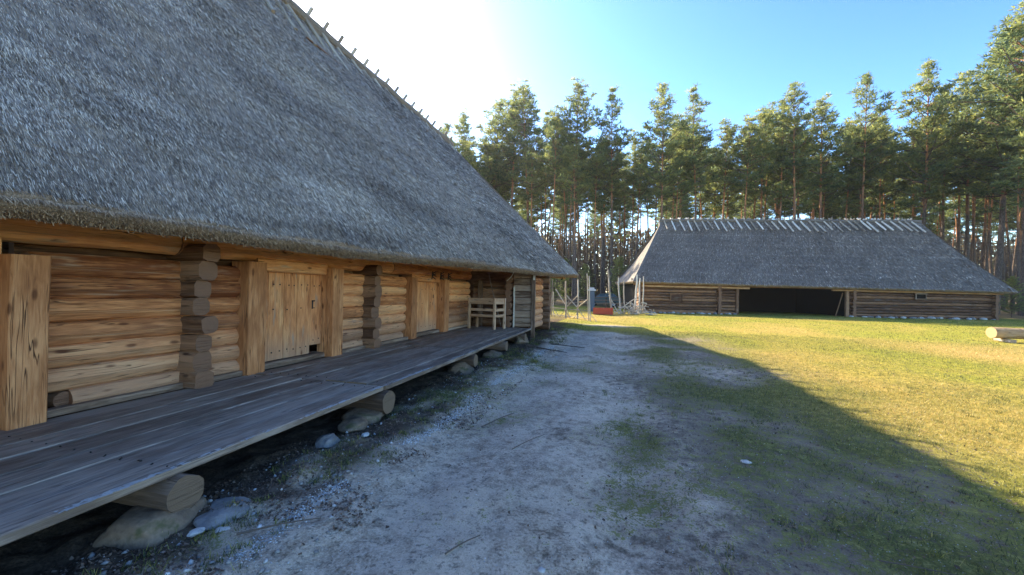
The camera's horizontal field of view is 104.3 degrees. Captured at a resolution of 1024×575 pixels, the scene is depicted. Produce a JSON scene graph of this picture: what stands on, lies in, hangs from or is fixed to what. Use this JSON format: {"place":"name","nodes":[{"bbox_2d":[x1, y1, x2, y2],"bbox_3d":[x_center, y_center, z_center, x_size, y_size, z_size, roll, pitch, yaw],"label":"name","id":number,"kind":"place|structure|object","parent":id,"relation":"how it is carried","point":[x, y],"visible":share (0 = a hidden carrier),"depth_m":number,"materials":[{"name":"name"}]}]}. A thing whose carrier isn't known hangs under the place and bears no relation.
{"place":"outdoors","nodes":[
{"label":"outdoors","id":0,"kind":"place"},
{"bbox_2d":[0,297,1023,574],"bbox_3d":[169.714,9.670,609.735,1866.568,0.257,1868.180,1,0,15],"label":"ground","id":1,"kind":"structure","parent":0,"point":[366,545],"depth_m":3.48,"materials":[{"name":"soil"}]},
{"bbox_2d":[92,496,207,549],"bbox_3d":[-2.413,1.618,2.727,0.499,0.283,0.610,1,0,4],"label":"boulder","id":2,"kind":"object","parent":1,"relation":"on","point":[137,527],"visible":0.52,"depth_m":2.53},
{"bbox_2d":[193,496,252,530],"bbox_3d":[-2.043,1.603,2.837,0.324,0.107,0.447,1,0,-13],"label":"stone","id":3,"kind":"object","parent":1,"relation":"on","point":[224,514],"visible":0.81,"depth_m":2.77,"materials":[{"name":"grey stone"}]},
{"bbox_2d":[0,326,530,546],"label":"boardwalk","id":4,"kind":"structure","parent":1,"relation":"on","point":[146,452],"depth_m":3.46,"materials":[{"name":"grey wood"}]},
{"bbox_2d":[467,298,505,329],"bbox_3d":[-0.831,0.844,13.136,1.118,1.000,0.587,1,-1,26],"label":"slatted bench","id":5,"kind":"object","parent":4,"relation":"on","point":[494,302],"visible":1,"depth_m":12.98,"materials":[{"name":"brown wood"}]},
{"bbox_2d":[236,517,320,535],"bbox_3d":[-1.528,1.571,2.624,0.488,0.034,0.014,1,-1,-20],"label":"twig","id":6,"kind":"object","parent":1,"relation":"on","point":[244,532],"visible":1,"depth_m":2.60,"materials":[{"name":"wood"}]},
{"bbox_2d":[0,0,578,430],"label":"log building","id":7,"kind":"structure","parent":1,"relation":"on","point":[197,194],"depth_m":5.02,"materials":[{"name":"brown wood"}]},
{"bbox_2d":[265,272,321,361],"bbox_3d":[-3.686,0.456,6.609,0.063,1.390,1.394,1,0,15],"label":"door","id":8,"kind":"structure","parent":7,"relation":"in","point":[293,300],"depth_m":6.63,"materials":[{"name":"brown wood"}]},
{"bbox_2d":[417,282,436,331],"bbox_3d":[-2.467,0.529,11.029,0.051,1.360,1.626,1,0,15],"label":"door","id":9,"kind":"structure","parent":7,"relation":"in","point":[426,291],"depth_m":11.19,"materials":[{"name":"brown wood"}]},
{"bbox_2d":[315,433,339,448],"bbox_3d":[-1.922,1.603,4.140,0.229,0.148,0.267,1,0,15],"label":"stone","id":10,"kind":"object","parent":1,"relation":"on","point":[327,441],"visible":0.87,"depth_m":4.08,"materials":[{"name":"grey stone"}]},
{"bbox_2d":[338,417,367,432],"bbox_3d":[-1.845,1.608,4.628,0.284,0.145,0.389,1,0,15],"label":"stone","id":11,"kind":"object","parent":1,"relation":"on","point":[355,424],"visible":0.91,"depth_m":4.57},
{"bbox_2d":[341,407,383,425],"bbox_3d":[-1.862,1.633,5.000,0.510,0.210,0.520,1,0,15],"label":"boulder","id":12,"kind":"object","parent":1,"relation":"on","point":[373,417],"visible":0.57,"depth_m":4.88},
{"bbox_2d":[448,361,474,374],"bbox_3d":[-0.970,1.677,8.041,0.564,0.365,0.617,1,0,15],"label":"boulder","id":13,"kind":"object","parent":1,"relation":"on","point":[463,367],"visible":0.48,"depth_m":7.91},
{"bbox_2d":[447,106,481,161],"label":"pine tree","id":14,"kind":"object","parent":1,"relation":"on","point":[463,131],"visible":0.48,"depth_m":69.93,"materials":[{"name":"green plant"}]},
{"bbox_2d":[457,140,494,179],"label":"pine tree","id":15,"kind":"object","parent":1,"relation":"on","point":[469,157],"visible":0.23,"depth_m":61.08,"materials":[{"name":"green plant"}]},
{"bbox_2d":[475,142,513,192],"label":"pine tree","id":16,"kind":"object","parent":1,"relation":"on","point":[499,168],"visible":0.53,"depth_m":61.30,"materials":[{"name":"green plant"}]},
{"bbox_2d":[467,98,524,200],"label":"pine tree","id":17,"kind":"object","parent":1,"relation":"on","point":[492,124],"visible":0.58,"depth_m":61.97,"materials":[{"name":"green plant"}]},
{"bbox_2d":[481,82,537,206],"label":"pine tree","id":18,"kind":"object","parent":1,"relation":"on","point":[516,166],"visible":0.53,"depth_m":61.02,"materials":[{"name":"green plant"}]},
{"bbox_2d":[494,78,559,224],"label":"pine tree","id":19,"kind":"object","parent":1,"relation":"on","point":[526,102],"visible":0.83,"depth_m":58.77,"materials":[{"name":"green plant"}]},
{"bbox_2d":[513,170,544,216],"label":"pine tree","id":20,"kind":"object","parent":1,"relation":"on","point":[519,191],"visible":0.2,"depth_m":70.70,"materials":[{"name":"green plant"}]},
{"bbox_2d":[508,135,552,225],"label":"pine tree","id":21,"kind":"object","parent":1,"relation":"on","point":[534,165],"visible":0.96,"depth_m":56.68,"materials":[{"name":"green plant"}]},
{"bbox_2d":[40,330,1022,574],"bbox_3d":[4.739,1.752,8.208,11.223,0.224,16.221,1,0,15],"label":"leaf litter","id":22,"kind":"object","parent":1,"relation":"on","point":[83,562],"visible":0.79,"depth_m":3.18,"materials":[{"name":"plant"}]},
{"bbox_2d":[521,181,552,232],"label":"pine tree","id":23,"kind":"object","parent":1,"relation":"on","point":[535,212],"visible":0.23,"depth_m":81.76,"materials":[{"name":"green plant"}]},
{"bbox_2d":[524,111,559,240],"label":"pine tree","id":24,"kind":"object","parent":1,"relation":"on","point":[541,177],"visible":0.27,"depth_m":61.67,"materials":[{"name":"green plant"}]},
{"bbox_2d":[64,346,1023,574],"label":"gravel","id":25,"kind":"structure","parent":1,"relation":"on","point":[190,561],"depth_m":3.10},
{"bbox_2d":[533,140,562,245],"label":"pine tree","id":26,"kind":"object","parent":1,"relation":"on","point":[560,193],"visible":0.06,"depth_m":66.26,"materials":[{"name":"green plant"}]},
{"bbox_2d":[81,323,1023,574],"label":"grass tufts","id":27,"kind":"object","parent":1,"relation":"on","point":[461,405],"visible":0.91,"depth_m":3.73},
{"bbox_2d":[525,105,579,293],"bbox_3d":[5.112,-10.489,51.960,6.628,25.815,6.640,1,-1,31],"label":"pine tree","id":28,"kind":"object","parent":1,"relation":"on","point":[551,128],"visible":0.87,"depth_m":51.58,"materials":[{"name":"green plant"}]},
{"bbox_2d":[547,190,569,255],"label":"pine tree","id":29,"kind":"object","parent":1,"relation":"on","point":[557,209],"visible":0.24,"depth_m":88.98,"materials":[{"name":"green plant"}]},
{"bbox_2d":[541,127,580,301],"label":"pine tree","id":30,"kind":"object","parent":1,"relation":"on","point":[561,186],"visible":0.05,"depth_m":58.58,"materials":[{"name":"green plant"}]},
{"bbox_2d":[549,183,578,300],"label":"pine tree","id":31,"kind":"object","parent":1,"relation":"on","point":[561,199],"visible":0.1,"depth_m":68.32,"materials":[{"name":"green plant"}]},
{"bbox_2d":[555,258,578,299],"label":"young pine","id":32,"kind":"object","parent":1,"relation":"on","point":[568,291],"visible":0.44,"depth_m":54.61,"materials":[{"name":"green plant"}]},
{"bbox_2d":[546,76,597,301],"bbox_3d":[8.323,-12.751,52.687,8.464,30.570,8.022,1,0,-7],"label":"pine tree","id":33,"kind":"object","parent":1,"relation":"on","point":[577,111],"visible":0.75,"depth_m":52.16,"materials":[{"name":"green plant"}]},
{"bbox_2d":[557,145,588,300],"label":"pine tree","id":34,"kind":"object","parent":1,"relation":"on","point":[578,221],"visible":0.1,"depth_m":67.71,"materials":[{"name":"green plant"}]},
{"bbox_2d":[560,198,585,249],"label":"pine tree","id":35,"kind":"object","parent":1,"relation":"on","point":[568,210],"visible":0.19,"depth_m":75.92,"materials":[{"name":"green plant"}]},
{"bbox_2d":[553,142,593,303],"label":"pine tree","id":36,"kind":"object","parent":1,"relation":"on","point":[568,184],"visible":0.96,"depth_m":49.61,"materials":[{"name":"green plant"}]},
{"bbox_2d":[551,273,596,321],"bbox_3d":[3.520,0.556,23.082,0.417,2.704,3.781,1,-1,-42],"label":"hay drying rack","id":37,"kind":"object","parent":1,"relation":"on","point":[577,306],"visible":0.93,"depth_m":23.03,"materials":[{"name":"grey wood"}]},
{"bbox_2d":[557,131,590,301],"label":"pine tree","id":38,"kind":"object","parent":1,"relation":"on","point":[581,156],"visible":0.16,"depth_m":55.14,"materials":[{"name":"green plant"}]},
{"bbox_2d":[577,264,595,302],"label":"young pine","id":39,"kind":"object","parent":1,"relation":"on","point":[584,291],"visible":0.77,"depth_m":49.80,"materials":[{"name":"green plant"}]},
{"bbox_2d":[578,147,597,300],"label":"pine tree","id":40,"kind":"object","parent":1,"relation":"on","point":[586,249],"visible":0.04,"depth_m":62.98,"materials":[{"name":"green plant"}]},
{"bbox_2d":[576,153,615,296],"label":"pine tree","id":41,"kind":"object","parent":1,"relation":"on","point":[591,191],"visible":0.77,"depth_m":50.29,"materials":[{"name":"green plant"}]},
{"bbox_2d":[586,294,621,306],"bbox_3d":[10.365,1.415,44.841,3.850,1.475,1.650,1,0,15],"label":"parked car","id":42,"kind":"object","parent":1,"relation":"on","point":[603,295],"visible":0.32,"depth_m":44.05,"materials":[{"name":"grey paint"}]},
{"bbox_2d":[577,135,631,293],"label":"pine tree","id":43,"kind":"object","parent":1,"relation":"on","point":[603,209],"visible":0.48,"depth_m":51.29,"materials":[{"name":"green plant"}]},
{"bbox_2d":[582,137,628,293],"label":"pine tree","id":44,"kind":"object","parent":1,"relation":"on","point":[598,211],"visible":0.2,"depth_m":53.29,"materials":[{"name":"green plant"}]},
{"bbox_2d":[580,83,633,304],"bbox_3d":[12.436,-11.294,49.814,6.898,27.698,5.432,1,-1,-16],"label":"pine tree","id":45,"kind":"object","parent":1,"relation":"on","point":[617,142],"visible":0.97,"depth_m":49.39,"materials":[{"name":"green plant"}]},
{"bbox_2d":[606,256,627,306],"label":"young pine","id":46,"kind":"object","parent":1,"relation":"on","point":[618,271],"visible":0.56,"depth_m":44.85,"materials":[{"name":"green plant"}]},
{"bbox_2d":[605,207,631,289],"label":"pine tree","id":47,"kind":"object","parent":1,"relation":"on","point":[621,218],"visible":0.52,"depth_m":93.29,"materials":[{"name":"green plant"}]},
{"bbox_2d":[610,154,636,270],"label":"pine tree","id":48,"kind":"object","parent":1,"relation":"on","point":[629,196],"visible":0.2,"depth_m":67.49,"materials":[{"name":"green plant"}]},
{"bbox_2d":[616,130,645,261],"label":"pine tree","id":49,"kind":"object","parent":1,"relation":"on","point":[633,147],"visible":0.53,"depth_m":55.38,"materials":[{"name":"green plant"}]},
{"bbox_2d":[613,302,657,314],"bbox_3d":[9.185,1.637,29.814,3.206,1.167,1.077,1,0,15],"label":"rock pile","id":50,"kind":"object","parent":1,"relation":"on","point":[638,310],"visible":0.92,"depth_m":29.67,"materials":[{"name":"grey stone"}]},
{"bbox_2d":[616,147,664,256],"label":"pine tree","id":51,"kind":"object","parent":1,"relation":"on","point":[639,155],"visible":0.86,"depth_m":49.97,"materials":[{"name":"green plant"}]},
{"bbox_2d":[642,161,675,229],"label":"pine tree","id":52,"kind":"object","parent":1,"relation":"on","point":[652,201],"visible":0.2,"depth_m":60.09,"materials":[{"name":"green plant"}]},
{"bbox_2d":[648,187,678,226],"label":"pine tree","id":53,"kind":"object","parent":1,"relation":"on","point":[668,214],"visible":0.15,"depth_m":77.36,"materials":[{"name":"green plant"}]},
{"bbox_2d":[634,81,698,219],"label":"pine tree","id":54,"kind":"object","parent":1,"relation":"on","point":[662,134],"visible":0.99,"depth_m":46.01,"materials":[{"name":"green plant"}]},
{"bbox_2d":[637,131,708,218],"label":"pine tree","id":55,"kind":"object","parent":1,"relation":"on","point":[686,166],"visible":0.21,"depth_m":49.27,"materials":[{"name":"green plant"}]},
{"bbox_2d":[652,148,706,218],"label":"pine tree","id":56,"kind":"object","parent":1,"relation":"on","point":[677,198],"visible":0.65,"depth_m":47.42,"materials":[{"name":"green plant"}]},
{"bbox_2d":[656,114,709,218],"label":"pine tree","id":57,"kind":"object","parent":1,"relation":"on","point":[675,129],"visible":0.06,"depth_m":52.23,"materials":[{"name":"green plant"}]},
{"bbox_2d":[667,83,726,218],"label":"pine tree","id":58,"kind":"object","parent":1,"relation":"on","point":[695,110],"visible":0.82,"depth_m":47.54,"materials":[{"name":"green plant"}]},
{"bbox_2d":[681,155,720,218],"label":"pine tree","id":59,"kind":"object","parent":1,"relation":"on","point":[699,209],"visible":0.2,"depth_m":67.23,"materials":[{"name":"green plant"}]},
{"bbox_2d":[689,149,715,217],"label":"pine tree","id":60,"kind":"object","parent":1,"relation":"on","point":[700,193],"visible":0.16,"depth_m":61.75,"materials":[{"name":"green plant"}]},
{"bbox_2d":[698,128,746,216],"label":"pine tree","id":61,"kind":"object","parent":1,"relation":"on","point":[728,211],"visible":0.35,"depth_m":59.50,"materials":[{"name":"green plant"}]},
{"bbox_2d":[700,117,752,218],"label":"pine tree","id":62,"kind":"object","parent":1,"relation":"on","point":[730,134],"visible":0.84,"depth_m":49.37,"materials":[{"name":"green plant"}]},
{"bbox_2d":[716,113,780,217],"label":"pine tree","id":63,"kind":"object","parent":1,"relation":"on","point":[747,129],"visible":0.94,"depth_m":46.66,"materials":[{"name":"green plant"}]},
{"bbox_2d":[733,188,770,218],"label":"pine tree","id":64,"kind":"object","parent":1,"relation":"on","point":[757,212],"visible":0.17,"depth_m":79.98,"materials":[{"name":"green plant"}]},
{"bbox_2d":[733,156,772,218],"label":"pine tree","id":65,"kind":"object","parent":1,"relation":"on","point":[744,190],"visible":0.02,"depth_m":57.90,"materials":[{"name":"green plant"}]},
{"bbox_2d":[737,108,789,218],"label":"pine tree","id":66,"kind":"object","parent":1,"relation":"on","point":[763,118],"visible":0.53,"depth_m":48.49,"materials":[{"name":"green plant"}]},
{"bbox_2d":[737,100,789,218],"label":"pine tree","id":67,"kind":"object","parent":1,"relation":"on","point":[772,108],"visible":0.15,"depth_m":52.51,"materials":[{"name":"green plant"}]},
{"bbox_2d":[530,216,1015,304],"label":"wood","id":68,"kind":"object","parent":1,"relation":"on","point":[643,241],"depth_m":114.62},
{"bbox_2d":[758,98,814,218],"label":"pine tree","id":69,"kind":"object","parent":1,"relation":"on","point":[777,157],"visible":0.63,"depth_m":46.94,"materials":[{"name":"green plant"}]},
{"bbox_2d":[762,81,830,219],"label":"pine tree","id":70,"kind":"object","parent":1,"relation":"on","point":[795,92],"visible":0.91,"depth_m":45.68,"materials":[{"name":"green plant"}]},
{"bbox_2d":[764,133,829,219],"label":"pine tree","id":71,"kind":"object","parent":1,"relation":"on","point":[790,207],"visible":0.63,"depth_m":46.70,"materials":[{"name":"green plant"}]},
{"bbox_2d":[615,217,1017,319],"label":"thatched barn","id":72,"kind":"structure","parent":1,"relation":"on","point":[888,267],"depth_m":32.76,"materials":[{"name":"plant"}]},
{"bbox_2d":[802,163,848,219],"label":"pine tree","id":73,"kind":"object","parent":1,"relation":"on","point":[829,210],"visible":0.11,"depth_m":69.64,"materials":[{"name":"green plant"}]},
{"bbox_2d":[804,153,851,218],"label":"pine tree","id":74,"kind":"object","parent":1,"relation":"on","point":[829,201],"visible":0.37,"depth_m":50.36,"materials":[{"name":"green plant"}]},
{"bbox_2d":[795,92,865,218],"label":"pine tree","id":75,"kind":"object","parent":1,"relation":"on","point":[828,136],"visible":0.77,"depth_m":46.66,"materials":[{"name":"green plant"}]},
{"bbox_2d":[812,117,887,218],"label":"pine tree","id":76,"kind":"object","parent":1,"relation":"on","point":[844,145],"visible":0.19,"depth_m":49.21,"materials":[{"name":"green plant"}]},
{"bbox_2d":[838,201,874,219],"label":"pine tree","id":77,"kind":"object","parent":1,"relation":"on","point":[855,216],"visible":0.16,"depth_m":77.21,"materials":[{"name":"green plant"}]},
{"bbox_2d":[838,129,890,217],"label":"pine tree","id":78,"kind":"object","parent":1,"relation":"on","point":[882,189],"visible":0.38,"depth_m":48.99,"materials":[{"name":"green plant"}]},
{"bbox_2d":[832,72,905,219],"bbox_3d":[41.770,-11.373,47.230,6.789,28.863,5.346,1,-1,28],"label":"pine tree","id":79,"kind":"object","parent":1,"relation":"on","point":[879,109],"visible":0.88,"depth_m":46.92,"materials":[{"name":"green plant"}]},
{"bbox_2d":[865,122,902,218],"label":"pine tree","id":80,"kind":"object","parent":1,"relation":"on","point":[890,134],"visible":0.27,"depth_m":49.55,"materials":[{"name":"green plant"}]},
{"bbox_2d":[859,116,909,218],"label":"pine tree","id":81,"kind":"object","parent":1,"relation":"on","point":[890,196],"visible":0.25,"depth_m":51.99,"materials":[{"name":"green plant"}]},
{"bbox_2d":[895,126,938,218],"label":"pine tree","id":82,"kind":"object","parent":1,"relation":"on","point":[913,147],"visible":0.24,"depth_m":49.36,"materials":[{"name":"green plant"}]},
{"bbox_2d":[886,140,948,218],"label":"pine tree","id":83,"kind":"object","parent":1,"relation":"on","point":[907,209],"visible":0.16,"depth_m":54.05,"materials":[{"name":"green plant"}]},
{"bbox_2d":[878,57,974,230],"bbox_3d":[46.914,-11.668,45.745,8.107,29.619,8.127,1,0,5],"label":"pine tree","id":84,"kind":"object","parent":1,"relation":"on","point":[912,154],"visible":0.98,"depth_m":45.31,"materials":[{"name":"green plant"}]},
{"bbox_2d":[926,196,957,241],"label":"pine tree","id":85,"kind":"object","parent":1,"relation":"on","point":[937,223],"visible":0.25,"depth_m":87.25,"materials":[{"name":"green plant"}]},
{"bbox_2d":[914,84,980,243],"bbox_3d":[52.827,-10.934,48.876,7.443,28.376,7.055,1,-1,36],"label":"pine tree","id":86,"kind":"object","parent":1,"relation":"on","point":[942,225],"visible":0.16,"depth_m":48.44,"materials":[{"name":"green plant"}]},
{"bbox_2d":[936,180,971,253],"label":"pine tree","id":87,"kind":"object","parent":1,"relation":"on","point":[950,213],"visible":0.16,"depth_m":77.39,"materials":[{"name":"green plant"}]},
{"bbox_2d":[937,116,984,251],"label":"pine tree","id":88,"kind":"object","parent":1,"relation":"on","point":[958,246],"visible":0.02,"depth_m":54.05,"materials":[{"name":"green plant"}]},
{"bbox_2d":[924,69,1001,259],"bbox_3d":[54.753,-11.457,47.566,9.073,29.498,9.193,1,-1,-45],"label":"pine tree","id":89,"kind":"object","parent":1,"relation":"on","point":[967,184],"visible":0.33,"depth_m":47.56,"materials":[{"name":"green plant"}]},
{"bbox_2d":[945,195,991,262],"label":"pine tree","id":90,"kind":"object","parent":1,"relation":"on","point":[954,223],"visible":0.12,"depth_m":78.24,"materials":[{"name":"green plant"}]},
{"bbox_2d":[945,180,998,258],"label":"pine tree","id":91,"kind":"object","parent":1,"relation":"on","point":[978,201],"visible":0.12,"depth_m":64.03,"materials":[{"name":"green plant"}]},
{"bbox_2d":[957,119,992,261],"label":"pine tree","id":92,"kind":"object","parent":1,"relation":"on","point":[973,237],"visible":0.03,"depth_m":52.91,"materials":[{"name":"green plant"}]},
{"bbox_2d":[957,127,997,274],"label":"pine tree","id":93,"kind":"object","parent":1,"relation":"on","point":[990,252],"visible":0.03,"depth_m":51.40,"materials":[{"name":"green plant"}]},
{"bbox_2d":[937,0,1023,315],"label":"pine tree","id":94,"kind":"object","parent":1,"relation":"on","point":[1008,49],"visible":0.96,"depth_m":37.97,"materials":[{"name":"green plant"}]},
{"bbox_2d":[950,179,1011,268],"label":"pine tree","id":95,"kind":"object","parent":1,"relation":"on","point":[985,232],"visible":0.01,"depth_m":55.31,"materials":[{"name":"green plant"}]},
{"bbox_2d":[941,27,1023,313],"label":"pine tree","id":96,"kind":"object","parent":1,"relation":"on","point":[982,158],"visible":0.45,"depth_m":43.20,"materials":[{"name":"green plant"}]},
{"bbox_2d":[950,188,1020,267],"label":"pine tree","id":97,"kind":"object","parent":1,"relation":"on","point":[981,215],"visible":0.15,"depth_m":67.84,"materials":[{"name":"green plant"}]},
{"bbox_2d":[954,116,1016,270],"bbox_3d":[59.047,-9.246,48.836,6.933,25.144,6.945,1,-1,27],"label":"pine tree","id":98,"kind":"object","parent":1,"relation":"on","point":[987,244],"visible":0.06,"depth_m":49.51,"materials":[{"name":"green plant"}]},
{"bbox_2d":[975,170,1020,309],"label":"pine tree","id":99,"kind":"object","parent":1,"relation":"on","point":[1003,269],"visible":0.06,"depth_m":61.74,"materials":[{"name":"green plant"}]},
{"bbox_2d":[973,104,1023,260],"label":"pine tree","id":100,"kind":"object","parent":1,"relation":"on","point":[1001,152],"visible":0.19,"depth_m":42.13,"materials":[{"name":"green plant"}]},
{"bbox_2d":[985,327,1023,342],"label":"timber log","id":101,"kind":"object","parent":1,"relation":"on","point":[1002,334],"visible":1,"depth_m":14.84,"materials":[{"name":"brown wood"}]},
{"bbox_2d":[988,67,1023,208],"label":"pine tree","id":102,"kind":"object","parent":1,"relation":"on","point":[1019,121],"visible":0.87,"depth_m":37.70,"materials":[{"name":"green plant"}]},
{"bbox_2d":[994,169,1017,310],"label":"pine tree","id":103,"kind":"object","parent":1,"relation":"on","point":[1008,246],"visible":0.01,"depth_m":57.93,"materials":[{"name":"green plant"}]},
{"bbox_2d":[992,197,1020,283],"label":"pine tree","id":104,"kind":"object","parent":1,"relation":"on","point":[1010,224],"visible":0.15,"depth_m":73.22,"materials":[{"name":"green plant"}]},
{"bbox_2d":[991,130,1023,314],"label":"pine tree","id":105,"kind":"object","parent":1,"relation":"on","point":[1017,243],"visible":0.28,"depth_m":40.57,"materials":[{"name":"green plant"}]},
{"bbox_2d":[998,276,1023,316],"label":"young pine","id":106,"kind":"object","parent":1,"relation":"on","point":[1010,297],"visible":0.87,"depth_m":35.86,"materials":[{"name":"green plant"}]},
{"bbox_2d":[140,307,1023,574],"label":"grass","id":107,"kind":"structure","parent":0,"point":[962,400],"depth_m":6.30,"materials":[{"name":"plant"}]},
{"bbox_2d":[293,0,1023,291],"label":"sky","id":108,"kind":"structure","parent":0,"point":[448,56],"materials":[{"name":"blue"}]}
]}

